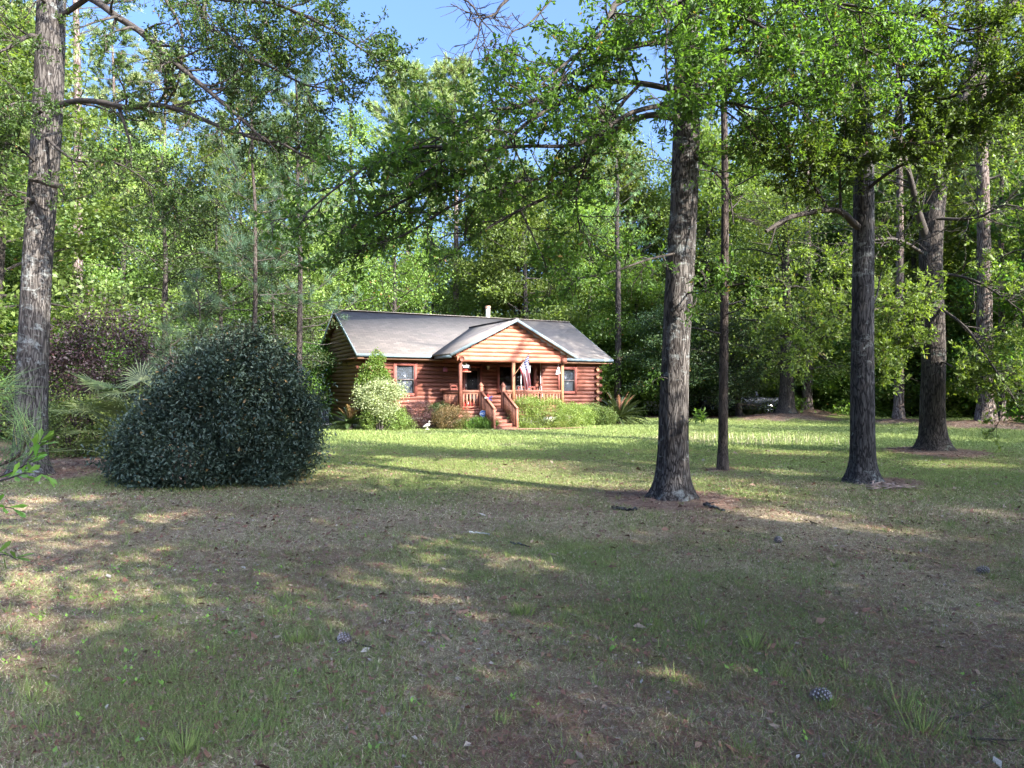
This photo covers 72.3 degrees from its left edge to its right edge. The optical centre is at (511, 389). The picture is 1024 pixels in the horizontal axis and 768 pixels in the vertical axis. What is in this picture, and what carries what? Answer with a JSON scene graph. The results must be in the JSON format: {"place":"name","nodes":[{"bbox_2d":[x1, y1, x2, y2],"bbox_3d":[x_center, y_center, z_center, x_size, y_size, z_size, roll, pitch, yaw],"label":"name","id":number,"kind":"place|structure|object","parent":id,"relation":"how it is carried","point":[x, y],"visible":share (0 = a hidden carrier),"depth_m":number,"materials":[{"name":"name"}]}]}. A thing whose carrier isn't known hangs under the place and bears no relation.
{"place":"outdoors","nodes":[
{"label":"outdoors","id":0,"kind":"place"},
{"bbox_2d":[0,409,1023,767],"bbox_3d":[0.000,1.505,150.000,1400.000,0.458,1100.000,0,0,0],"label":"lawn","id":1,"kind":"structure","parent":0,"point":[560,520],"depth_m":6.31,"materials":[{"name":"plant"}]},
{"bbox_2d":[0,428,56,569],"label":"leafy sapling","id":2,"kind":"object","parent":1,"relation":"on","point":[34,449],"visible":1,"depth_m":2.76,"materials":[{"name":"green plant"}]},
{"bbox_2d":[0,362,61,494],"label":"pine sapling","id":3,"kind":"object","parent":1,"relation":"on","point":[22,451],"visible":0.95,"depth_m":3.52,"materials":[{"name":"green plant"}]},
{"bbox_2d":[0,298,88,438],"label":"forest shrub","id":4,"kind":"object","parent":1,"relation":"on","point":[15,340],"visible":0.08,"depth_m":23.79,"materials":[{"name":"green plant"}]},
{"bbox_2d":[3,136,94,321],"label":"broadleaf tree","id":5,"kind":"object","parent":1,"relation":"on","point":[13,255],"visible":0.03,"depth_m":28.09,"materials":[{"name":"green plant"}]},
{"bbox_2d":[0,0,98,237],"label":"pine tree","id":6,"kind":"object","parent":1,"relation":"on","point":[34,9],"visible":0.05,"depth_m":42.03,"materials":[{"name":"green plant"}]},
{"bbox_2d":[0,236,116,433],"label":"broadleaf tree","id":7,"kind":"object","parent":1,"relation":"on","point":[61,272],"visible":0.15,"depth_m":26.79,"materials":[{"name":"green plant"}]},
{"bbox_2d":[1,387,167,458],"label":"evergreen shrub","id":8,"kind":"object","parent":1,"relation":"on","point":[53,405],"visible":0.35,"depth_m":17.64,"materials":[{"name":"green plant"}]},
{"bbox_2d":[2,0,181,365],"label":"pine tree","id":9,"kind":"object","parent":1,"relation":"on","point":[78,61],"visible":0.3,"depth_m":30.00,"materials":[{"name":"green plant"}]},
{"bbox_2d":[0,1,185,430],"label":"broadleaf tree","id":10,"kind":"object","parent":1,"relation":"on","point":[71,243],"visible":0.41,"depth_m":22.19,"materials":[{"name":"green plant"}]},
{"bbox_2d":[0,287,194,452],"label":"plum shrub","id":11,"kind":"object","parent":1,"relation":"on","point":[81,354],"visible":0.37,"depth_m":19.26,"materials":[{"name":"purple plant"}]},
{"bbox_2d":[48,357,158,454],"bbox_3d":[-8.770,0.463,15.052,3.428,2.427,1.908,0,0,-14],"label":"palmetto","id":12,"kind":"object","parent":1,"relation":"on","point":[108,391],"visible":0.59,"depth_m":15.03,"materials":[{"name":"green plant"}]},
{"bbox_2d":[61,106,151,326],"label":"broadleaf tree","id":13,"kind":"object","parent":1,"relation":"on","point":[65,138],"visible":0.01,"depth_m":47.60,"materials":[{"name":"green plant"}]},
{"bbox_2d":[50,318,171,435],"bbox_3d":[-15.357,-0.316,25.874,5.894,4.813,5.433,0,0,-39],"label":"forest shrub","id":14,"kind":"object","parent":1,"relation":"on","point":[110,349],"visible":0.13,"depth_m":25.25,"materials":[{"name":"green plant"}]},
{"bbox_2d":[67,18,173,306],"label":"pine tree","id":15,"kind":"object","parent":1,"relation":"on","point":[91,88],"visible":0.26,"depth_m":53.48,"materials":[{"name":"green plant"}]},
{"bbox_2d":[59,136,213,347],"bbox_3d":[-22.801,-6.465,40.710,11.269,16.551,10.363,0,0,-15],"label":"broadleaf tree","id":16,"kind":"object","parent":1,"relation":"on","point":[122,272],"visible":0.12,"depth_m":39.96,"materials":[{"name":"green plant"}]},
{"bbox_2d":[69,119,224,374],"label":"broadleaf tree","id":17,"kind":"object","parent":1,"relation":"on","point":[156,150],"visible":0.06,"depth_m":45.98,"materials":[{"name":"green plant"}]},
{"bbox_2d":[101,29,221,322],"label":"pine tree","id":18,"kind":"object","parent":1,"relation":"on","point":[141,51],"visible":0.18,"depth_m":49.38,"materials":[{"name":"green plant"}]},
{"bbox_2d":[50,142,285,399],"bbox_3d":[-12.835,-3.559,25.107,8.861,10.732,9.010,0,0,0],"label":"evergreen tree","id":19,"kind":"object","parent":1,"relation":"on","point":[166,271],"visible":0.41,"depth_m":24.93,"materials":[{"name":"green plant"}]},
{"bbox_2d":[141,318,199,450],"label":"pine sapling","id":20,"kind":"object","parent":1,"relation":"on","point":[164,344],"visible":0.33,"depth_m":16.24,"materials":[{"name":"green plant"}]},
{"bbox_2d":[125,185,264,364],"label":"broadleaf tree","id":21,"kind":"object","parent":1,"relation":"on","point":[173,291],"visible":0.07,"depth_m":41.43,"materials":[{"name":"green plant"}]},
{"bbox_2d":[171,266,223,447],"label":"pine sapling","id":22,"kind":"object","parent":1,"relation":"on","point":[189,292],"visible":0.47,"depth_m":16.77,"materials":[{"name":"green plant"}]},
{"bbox_2d":[128,124,276,328],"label":"broadleaf tree","id":23,"kind":"object","parent":1,"relation":"on","point":[201,155],"visible":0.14,"depth_m":49.08,"materials":[{"name":"green plant"}]},
{"bbox_2d":[81,314,340,491],"bbox_3d":[-5.481,0.201,13.260,4.577,3.222,3.767,0,0,0],"label":"shrub","id":24,"kind":"object","parent":1,"relation":"on","point":[263,457],"visible":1,"depth_m":12.38,"materials":[{"name":"green plant"}]},
{"bbox_2d":[0,0,426,476],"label":"oak tree","id":25,"kind":"object","parent":1,"relation":"on","point":[48,104],"visible":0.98,"depth_m":11.71,"materials":[{"name":"green plant"}]},
{"bbox_2d":[104,187,329,414],"bbox_3d":[-10.991,-2.930,26.724,7.719,9.447,7.950,0,0,-25],"label":"evergreen tree","id":26,"kind":"object","parent":1,"relation":"on","point":[218,276],"visible":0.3,"depth_m":26.32,"materials":[{"name":"green plant"}]},
{"bbox_2d":[198,61,284,313],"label":"pine tree","id":27,"kind":"object","parent":1,"relation":"on","point":[249,139],"visible":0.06,"depth_m":52.21,"materials":[{"name":"green plant"}]},
{"bbox_2d":[182,246,328,376],"bbox_3d":[-13.879,-3.326,40.525,9.587,10.581,8.227,0,0,-38],"label":"broadleaf tree","id":28,"kind":"object","parent":1,"relation":"on","point":[260,310],"visible":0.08,"depth_m":38.95,"materials":[{"name":"green plant"}]},
{"bbox_2d":[174,51,340,380],"bbox_3d":[-8.303,-4.869,23.407,4.932,13.310,4.453,0,0,-39],"label":"pine tree","id":29,"kind":"object","parent":1,"relation":"on","point":[243,246],"visible":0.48,"depth_m":23.51,"materials":[{"name":"green plant"}]},
{"bbox_2d":[218,229,352,421],"bbox_3d":[-10.272,-2.617,30.205,6.828,8.777,7.566,0,0,0],"label":"evergreen tree","id":30,"kind":"object","parent":1,"relation":"on","point":[311,360],"visible":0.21,"depth_m":29.89,"materials":[{"name":"green plant"}]},
{"bbox_2d":[219,45,368,385],"bbox_3d":[-7.947,-5.380,25.666,5.531,14.313,4.780,0,0,-25],"label":"pine tree","id":31,"kind":"object","parent":1,"relation":"on","point":[300,318],"visible":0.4,"depth_m":25.49,"materials":[{"name":"green plant"}]},
{"bbox_2d":[212,126,379,330],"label":"broadleaf tree","id":32,"kind":"object","parent":1,"relation":"on","point":[263,181],"visible":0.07,"depth_m":44.80,"materials":[{"name":"green plant"}]},
{"bbox_2d":[215,193,380,393],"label":"broadleaf tree","id":33,"kind":"object","parent":1,"relation":"on","point":[313,250],"visible":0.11,"depth_m":40.70,"materials":[{"name":"green plant"}]},
{"bbox_2d":[262,331,335,410],"bbox_3d":[-11.009,-0.304,33.177,5.666,4.813,5.597,0,0,-24],"label":"forest shrub","id":34,"kind":"object","parent":1,"relation":"on","point":[316,379],"visible":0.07,"depth_m":32.87,"materials":[{"name":"green plant"}]},
{"bbox_2d":[252,85,346,334],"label":"pine tree","id":35,"kind":"object","parent":1,"relation":"on","point":[292,94],"visible":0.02,"depth_m":55.67,"materials":[{"name":"green plant"}]},
{"bbox_2d":[290,338,336,422],"bbox_3d":[-10.589,-0.309,35.814,5.951,4.813,5.729,0,0,20],"label":"forest shrub","id":36,"kind":"object","parent":1,"relation":"on","point":[325,350],"visible":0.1,"depth_m":35.34,"materials":[{"name":"green plant"}]},
{"bbox_2d":[303,214,392,329],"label":"broadleaf tree","id":37,"kind":"object","parent":1,"relation":"on","point":[339,294],"visible":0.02,"depth_m":51.79,"materials":[{"name":"green plant"}]},
{"bbox_2d":[329,404,368,429],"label":"sago palm","id":38,"kind":"object","parent":1,"relation":"on","point":[350,416],"visible":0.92,"depth_m":29.79,"materials":[{"name":"green plant"}]},
{"bbox_2d":[269,97,436,316],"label":"broadleaf tree","id":39,"kind":"object","parent":1,"relation":"on","point":[349,135],"visible":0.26,"depth_m":49.77,"materials":[{"name":"green plant"}]},
{"bbox_2d":[354,347,393,428],"bbox_3d":[-5.945,-0.038,30.050,1.872,3.587,1.484,0,0,0],"label":"nandina shrub","id":40,"kind":"object","parent":1,"relation":"on","point":[367,375],"visible":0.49,"depth_m":29.80,"materials":[{"name":"green plant"}]},
{"bbox_2d":[349,374,409,429],"bbox_3d":[-5.586,0.538,29.488,2.679,2.445,1.848,0,0,0],"label":"variegated shrub","id":41,"kind":"object","parent":1,"relation":"on","point":[389,402],"visible":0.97,"depth_m":29.24,"materials":[{"name":"green plant"}]},
{"bbox_2d":[356,401,411,429],"bbox_3d":[-5.396,1.026,29.725,2.312,1.488,1.412,0,0,0],"label":"green shrub","id":42,"kind":"object","parent":1,"relation":"on","point":[369,418],"visible":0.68,"depth_m":29.52,"materials":[{"name":"green plant"}]},
{"bbox_2d":[322,204,455,319],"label":"broadleaf tree","id":43,"kind":"object","parent":1,"relation":"on","point":[395,283],"visible":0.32,"depth_m":46.60,"materials":[{"name":"green plant"}]},
{"bbox_2d":[348,51,465,310],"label":"pine tree","id":44,"kind":"object","parent":1,"relation":"on","point":[399,96],"visible":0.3,"depth_m":55.81,"materials":[{"name":"green plant"}]},
{"bbox_2d":[396,399,440,428],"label":"burgundy shrub","id":45,"kind":"object","parent":1,"relation":"on","point":[420,418],"visible":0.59,"depth_m":30.49,"materials":[{"name":"red plant"}]},
{"bbox_2d":[381,233,485,314],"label":"broadleaf tree","id":46,"kind":"object","parent":1,"relation":"on","point":[470,304],"visible":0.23,"depth_m":55.10,"materials":[{"name":"green plant"}]},
{"bbox_2d":[391,51,509,314],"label":"pine tree","id":47,"kind":"object","parent":1,"relation":"on","point":[451,70],"visible":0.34,"depth_m":55.16,"materials":[{"name":"green plant"}]},
{"bbox_2d":[429,403,472,428],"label":"azalea shrub","id":48,"kind":"object","parent":1,"relation":"on","point":[437,421],"visible":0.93,"depth_m":30.26,"materials":[{"name":"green plant"}]},
{"bbox_2d":[320,306,612,429],"bbox_3d":[-1.999,-1.410,35.774,13.460,6.460,11.822,0,0,-27],"label":"log cabin","id":49,"kind":"object","parent":1,"relation":"on","point":[422,351],"visible":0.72,"depth_m":32.84,"materials":[{"name":"wood"}]},
{"bbox_2d":[393,362,416,395],"bbox_3d":[-4.838,-0.450,31.633,1.110,1.520,0.230,0,0,-27],"label":"window","id":50,"kind":"structure","parent":49,"relation":"in","point":[406,372],"depth_m":31.71,"materials":[{"name":"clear glass"}]},
{"bbox_2d":[465,368,479,405],"bbox_3d":[-1.894,-0.085,33.160,0.780,1.870,0.150,0,0,-27],"label":"door","id":51,"kind":"structure","parent":49,"relation":"in","point":[472,379],"depth_m":33.22,"materials":[{"name":"glass"}]},
{"bbox_2d":[496,364,535,392],"bbox_3d":[0.196,-0.530,34.242,2.150,1.400,0.230,0,0,-27],"label":"window","id":52,"kind":"structure","parent":49,"relation":"in","point":[503,370],"depth_m":34.20,"materials":[{"name":"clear glass"}]},
{"bbox_2d":[557,367,576,393],"bbox_3d":[2.776,-0.455,35.579,1.140,1.370,0.230,0,0,-27],"label":"window","id":53,"kind":"structure","parent":49,"relation":"in","point":[570,373],"depth_m":35.70,"materials":[{"name":"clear glass"}]},
{"bbox_2d":[452,415,502,428],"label":"liriope clump","id":54,"kind":"object","parent":1,"relation":"on","point":[484,422],"visible":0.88,"depth_m":30.20,"materials":[{"name":"green plant"}]},
{"bbox_2d":[0,530,982,756],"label":"weeds","id":55,"kind":"object","parent":1,"relation":"on","point":[295,670],"visible":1,"depth_m":4.58,"materials":[{"name":"green plant"}]},
{"bbox_2d":[413,183,575,317],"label":"broadleaf tree","id":56,"kind":"object","parent":1,"relation":"on","point":[470,313],"visible":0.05,"depth_m":58.06,"materials":[{"name":"green plant"}]},
{"bbox_2d":[428,182,585,330],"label":"broadleaf tree","id":57,"kind":"object","parent":1,"relation":"on","point":[495,262],"visible":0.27,"depth_m":51.84,"materials":[{"name":"green plant"}]},
{"bbox_2d":[0,408,1023,767],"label":"pine straw","id":58,"kind":"object","parent":1,"relation":"on","point":[690,734],"visible":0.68,"depth_m":4.42,"materials":[{"name":"brown plant"}]},
{"bbox_2d":[0,447,1023,767],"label":"fallen leaves","id":59,"kind":"object","parent":1,"relation":"on","point":[382,709],"visible":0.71,"depth_m":5.41,"materials":[{"name":"brown plant"}]},
{"bbox_2d":[451,155,603,327],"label":"broadleaf tree","id":60,"kind":"object","parent":1,"relation":"on","point":[561,314],"visible":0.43,"depth_m":49.67,"materials":[{"name":"green plant"}]},
{"bbox_2d":[83,199,991,335],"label":"woods","id":61,"kind":"object","parent":1,"relation":"on","point":[382,306],"depth_m":71.52,"materials":[{"name":"green plant"}]},
{"bbox_2d":[491,176,592,317],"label":"broadleaf tree","id":62,"kind":"object","parent":1,"relation":"on","point":[532,274],"visible":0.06,"depth_m":59.01,"materials":[{"name":"green plant"}]},
{"bbox_2d":[506,394,587,427],"bbox_3d":[1.435,0.954,31.368,3.931,1.636,2.209,0,0,0],"label":"azalea hedge","id":63,"kind":"object","parent":1,"relation":"on","point":[560,416],"visible":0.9,"depth_m":31.06,"materials":[{"name":"green plant"}]},
{"bbox_2d":[561,401,598,425],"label":"azalea hedge","id":64,"kind":"object","parent":1,"relation":"on","point":[587,413],"visible":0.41,"depth_m":32.78,"materials":[{"name":"green plant"}]},
{"bbox_2d":[535,172,661,352],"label":"broadleaf tree","id":65,"kind":"object","parent":1,"relation":"on","point":[597,292],"visible":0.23,"depth_m":50.66,"materials":[{"name":"green plant"}]},
{"bbox_2d":[578,401,622,424],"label":"azalea hedge","id":66,"kind":"object","parent":1,"relation":"on","point":[600,420],"visible":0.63,"depth_m":33.70,"materials":[{"name":"green plant"}]},
{"bbox_2d":[251,0,957,501],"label":"oak tree","id":67,"kind":"object","parent":1,"relation":"on","point":[689,88],"visible":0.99,"depth_m":8.84,"materials":[{"name":"green plant"}]},
{"bbox_2d":[570,84,644,261],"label":"pine tree","id":68,"kind":"object","parent":1,"relation":"on","point":[622,93],"visible":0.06,"depth_m":63.62,"materials":[{"name":"green plant"}]},
{"bbox_2d":[526,107,699,328],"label":"broadleaf tree","id":69,"kind":"object","parent":1,"relation":"on","point":[606,159],"visible":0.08,"depth_m":56.15,"materials":[{"name":"green plant"}]},
{"bbox_2d":[572,311,654,414],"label":"forest shrub","id":70,"kind":"object","parent":1,"relation":"on","point":[595,335],"visible":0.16,"depth_m":45.67,"materials":[{"name":"green plant"}]},
{"bbox_2d":[599,364,629,408],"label":"broadleaf tree","id":71,"kind":"object","parent":1,"relation":"on","point":[607,375],"visible":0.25,"depth_m":44.44,"materials":[{"name":"green plant"}]},
{"bbox_2d":[581,100,659,405],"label":"pine tree","id":72,"kind":"object","parent":1,"relation":"on","point":[617,290],"visible":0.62,"depth_m":43.95,"materials":[{"name":"green plant"}]},
{"bbox_2d":[592,392,648,424],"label":"sago palm","id":73,"kind":"object","parent":1,"relation":"on","point":[621,409],"visible":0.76,"depth_m":34.64,"materials":[{"name":"green plant"}]},
{"bbox_2d":[556,143,717,337],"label":"broadleaf tree","id":74,"kind":"object","parent":1,"relation":"on","point":[633,187],"visible":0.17,"depth_m":53.63,"materials":[{"name":"green plant"}]},
{"bbox_2d":[584,253,712,415],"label":"broadleaf tree","id":75,"kind":"object","parent":1,"relation":"on","point":[627,289],"visible":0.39,"depth_m":45.29,"materials":[{"name":"green plant"}]},
{"bbox_2d":[603,318,717,415],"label":"forest shrub","id":76,"kind":"object","parent":1,"relation":"on","point":[654,391],"visible":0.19,"depth_m":44.11,"materials":[{"name":"green plant"}]},
{"bbox_2d":[613,302,718,409],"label":"cedar tree","id":77,"kind":"object","parent":1,"relation":"on","point":[655,338],"visible":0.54,"depth_m":42.14,"materials":[{"name":"green plant"}]},
{"bbox_2d":[630,171,719,316],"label":"broadleaf tree","id":78,"kind":"object","parent":1,"relation":"on","point":[658,245],"visible":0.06,"depth_m":55.44,"materials":[{"name":"green plant"}]},
{"bbox_2d":[624,120,819,336],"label":"broadleaf tree","id":79,"kind":"object","parent":1,"relation":"on","point":[708,197],"visible":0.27,"depth_m":49.84,"materials":[{"name":"green plant"}]},
{"bbox_2d":[627,1,835,470],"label":"pine tree","id":80,"kind":"object","parent":1,"relation":"on","point":[722,463],"visible":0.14,"depth_m":14.88,"materials":[{"name":"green plant"}]},
{"bbox_2d":[654,305,810,416],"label":"cedar tree","id":81,"kind":"object","parent":1,"relation":"on","point":[739,390],"visible":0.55,"depth_m":41.59,"materials":[{"name":"green plant"}]},
{"bbox_2d":[697,388,778,415],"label":"parked pickup","id":82,"kind":"object","parent":1,"relation":"on","point":[702,402],"visible":0.36,"depth_m":44.76,"materials":[{"name":"grey paint"}]},
{"bbox_2d":[696,141,836,318],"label":"broadleaf tree","id":83,"kind":"object","parent":1,"relation":"on","point":[730,238],"visible":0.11,"depth_m":50.63,"materials":[{"name":"green plant"}]},
{"bbox_2d":[732,307,849,412],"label":"forest shrub","id":84,"kind":"object","parent":1,"relation":"on","point":[797,402],"visible":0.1,"depth_m":44.82,"materials":[{"name":"green plant"}]},
{"bbox_2d":[692,170,889,413],"bbox_3d":[15.208,-5.495,38.472,10.414,13.726,11.882,0,0,-26],"label":"oak tree","id":85,"kind":"object","parent":1,"relation":"on","point":[786,401],"visible":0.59,"depth_m":38.38,"materials":[{"name":"green plant"}]},
{"bbox_2d":[756,60,852,409],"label":"pine tree","id":86,"kind":"object","parent":1,"relation":"on","point":[807,393],"visible":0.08,"depth_m":44.84,"materials":[{"name":"green plant"}]},
{"bbox_2d":[730,219,884,371],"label":"broadleaf tree","id":87,"kind":"object","parent":1,"relation":"on","point":[814,271],"visible":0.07,"depth_m":49.17,"materials":[{"name":"green plant"}]},
{"bbox_2d":[794,324,915,416],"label":"forest shrub","id":88,"kind":"object","parent":1,"relation":"on","point":[844,408],"visible":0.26,"depth_m":44.62,"materials":[{"name":"green plant"}]},
{"bbox_2d":[700,0,1023,484],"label":"oak tree","id":89,"kind":"object","parent":1,"relation":"on","point":[860,146],"visible":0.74,"depth_m":11.53,"materials":[{"name":"green plant"}]},
{"bbox_2d":[797,115,945,313],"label":"broadleaf tree","id":90,"kind":"object","parent":1,"relation":"on","point":[837,182],"visible":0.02,"depth_m":49.37,"materials":[{"name":"green plant"}]},
{"bbox_2d":[789,140,966,414],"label":"broadleaf tree","id":91,"kind":"object","parent":1,"relation":"on","point":[845,202],"visible":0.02,"depth_m":47.78,"materials":[{"name":"green plant"}]},
{"bbox_2d":[739,0,1023,452],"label":"oak tree","id":92,"kind":"object","parent":1,"relation":"on","point":[929,307],"visible":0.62,"depth_m":17.20,"materials":[{"name":"green plant"}]},
{"bbox_2d":[844,316,967,417],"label":"forest shrub","id":93,"kind":"object","parent":1,"relation":"on","point":[889,405],"visible":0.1,"depth_m":43.65,"materials":[{"name":"green plant"}]},
{"bbox_2d":[835,0,996,418],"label":"pine tree","id":94,"kind":"object","parent":1,"relation":"on","point":[898,411],"visible":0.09,"depth_m":34.53,"materials":[{"name":"green plant"}]},
{"bbox_2d":[815,147,1020,416],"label":"broadleaf tree","id":95,"kind":"object","parent":1,"relation":"on","point":[912,275],"visible":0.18,"depth_m":43.26,"materials":[{"name":"green plant"}]},
{"bbox_2d":[838,82,1021,414],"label":"broadleaf tree","id":96,"kind":"object","parent":1,"relation":"on","point":[956,237],"visible":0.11,"depth_m":43.29,"materials":[{"name":"green plant"}]},
{"bbox_2d":[888,0,1023,421],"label":"pine tree","id":97,"kind":"object","parent":1,"relation":"on","point":[983,300],"visible":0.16,"depth_m":31.66,"materials":[{"name":"green plant"}]},
{"bbox_2d":[904,317,1016,415],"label":"forest shrub","id":98,"kind":"object","parent":1,"relation":"on","point":[953,375],"visible":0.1,"depth_m":42.48,"materials":[{"name":"green plant"}]},
{"bbox_2d":[943,158,1023,422],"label":"broadleaf tree","id":99,"kind":"object","parent":1,"relation":"on","point":[1006,278],"visible":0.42,"depth_m":33.30,"materials":[{"name":"green plant"}]},
{"bbox_2d":[945,188,1021,416],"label":"broadleaf tree","id":100,"kind":"object","parent":1,"relation":"on","point":[963,321],"visible":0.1,"depth_m":42.00,"materials":[{"name":"green plant"}]},
{"bbox_2d":[947,42,1023,381],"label":"broadleaf tree","id":101,"kind":"object","parent":1,"relation":"on","point":[1005,246],"visible":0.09,"depth_m":39.20,"materials":[{"name":"green plant"}]},
{"bbox_2d":[948,0,1023,421],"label":"pine tree","id":102,"kind":"object","parent":1,"relation":"on","point":[1002,315],"visible":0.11,"depth_m":34.80,"materials":[{"name":"green plant"}]},
{"bbox_2d":[10,0,1021,331],"label":"sky","id":103,"kind":"structure","parent":0,"point":[412,19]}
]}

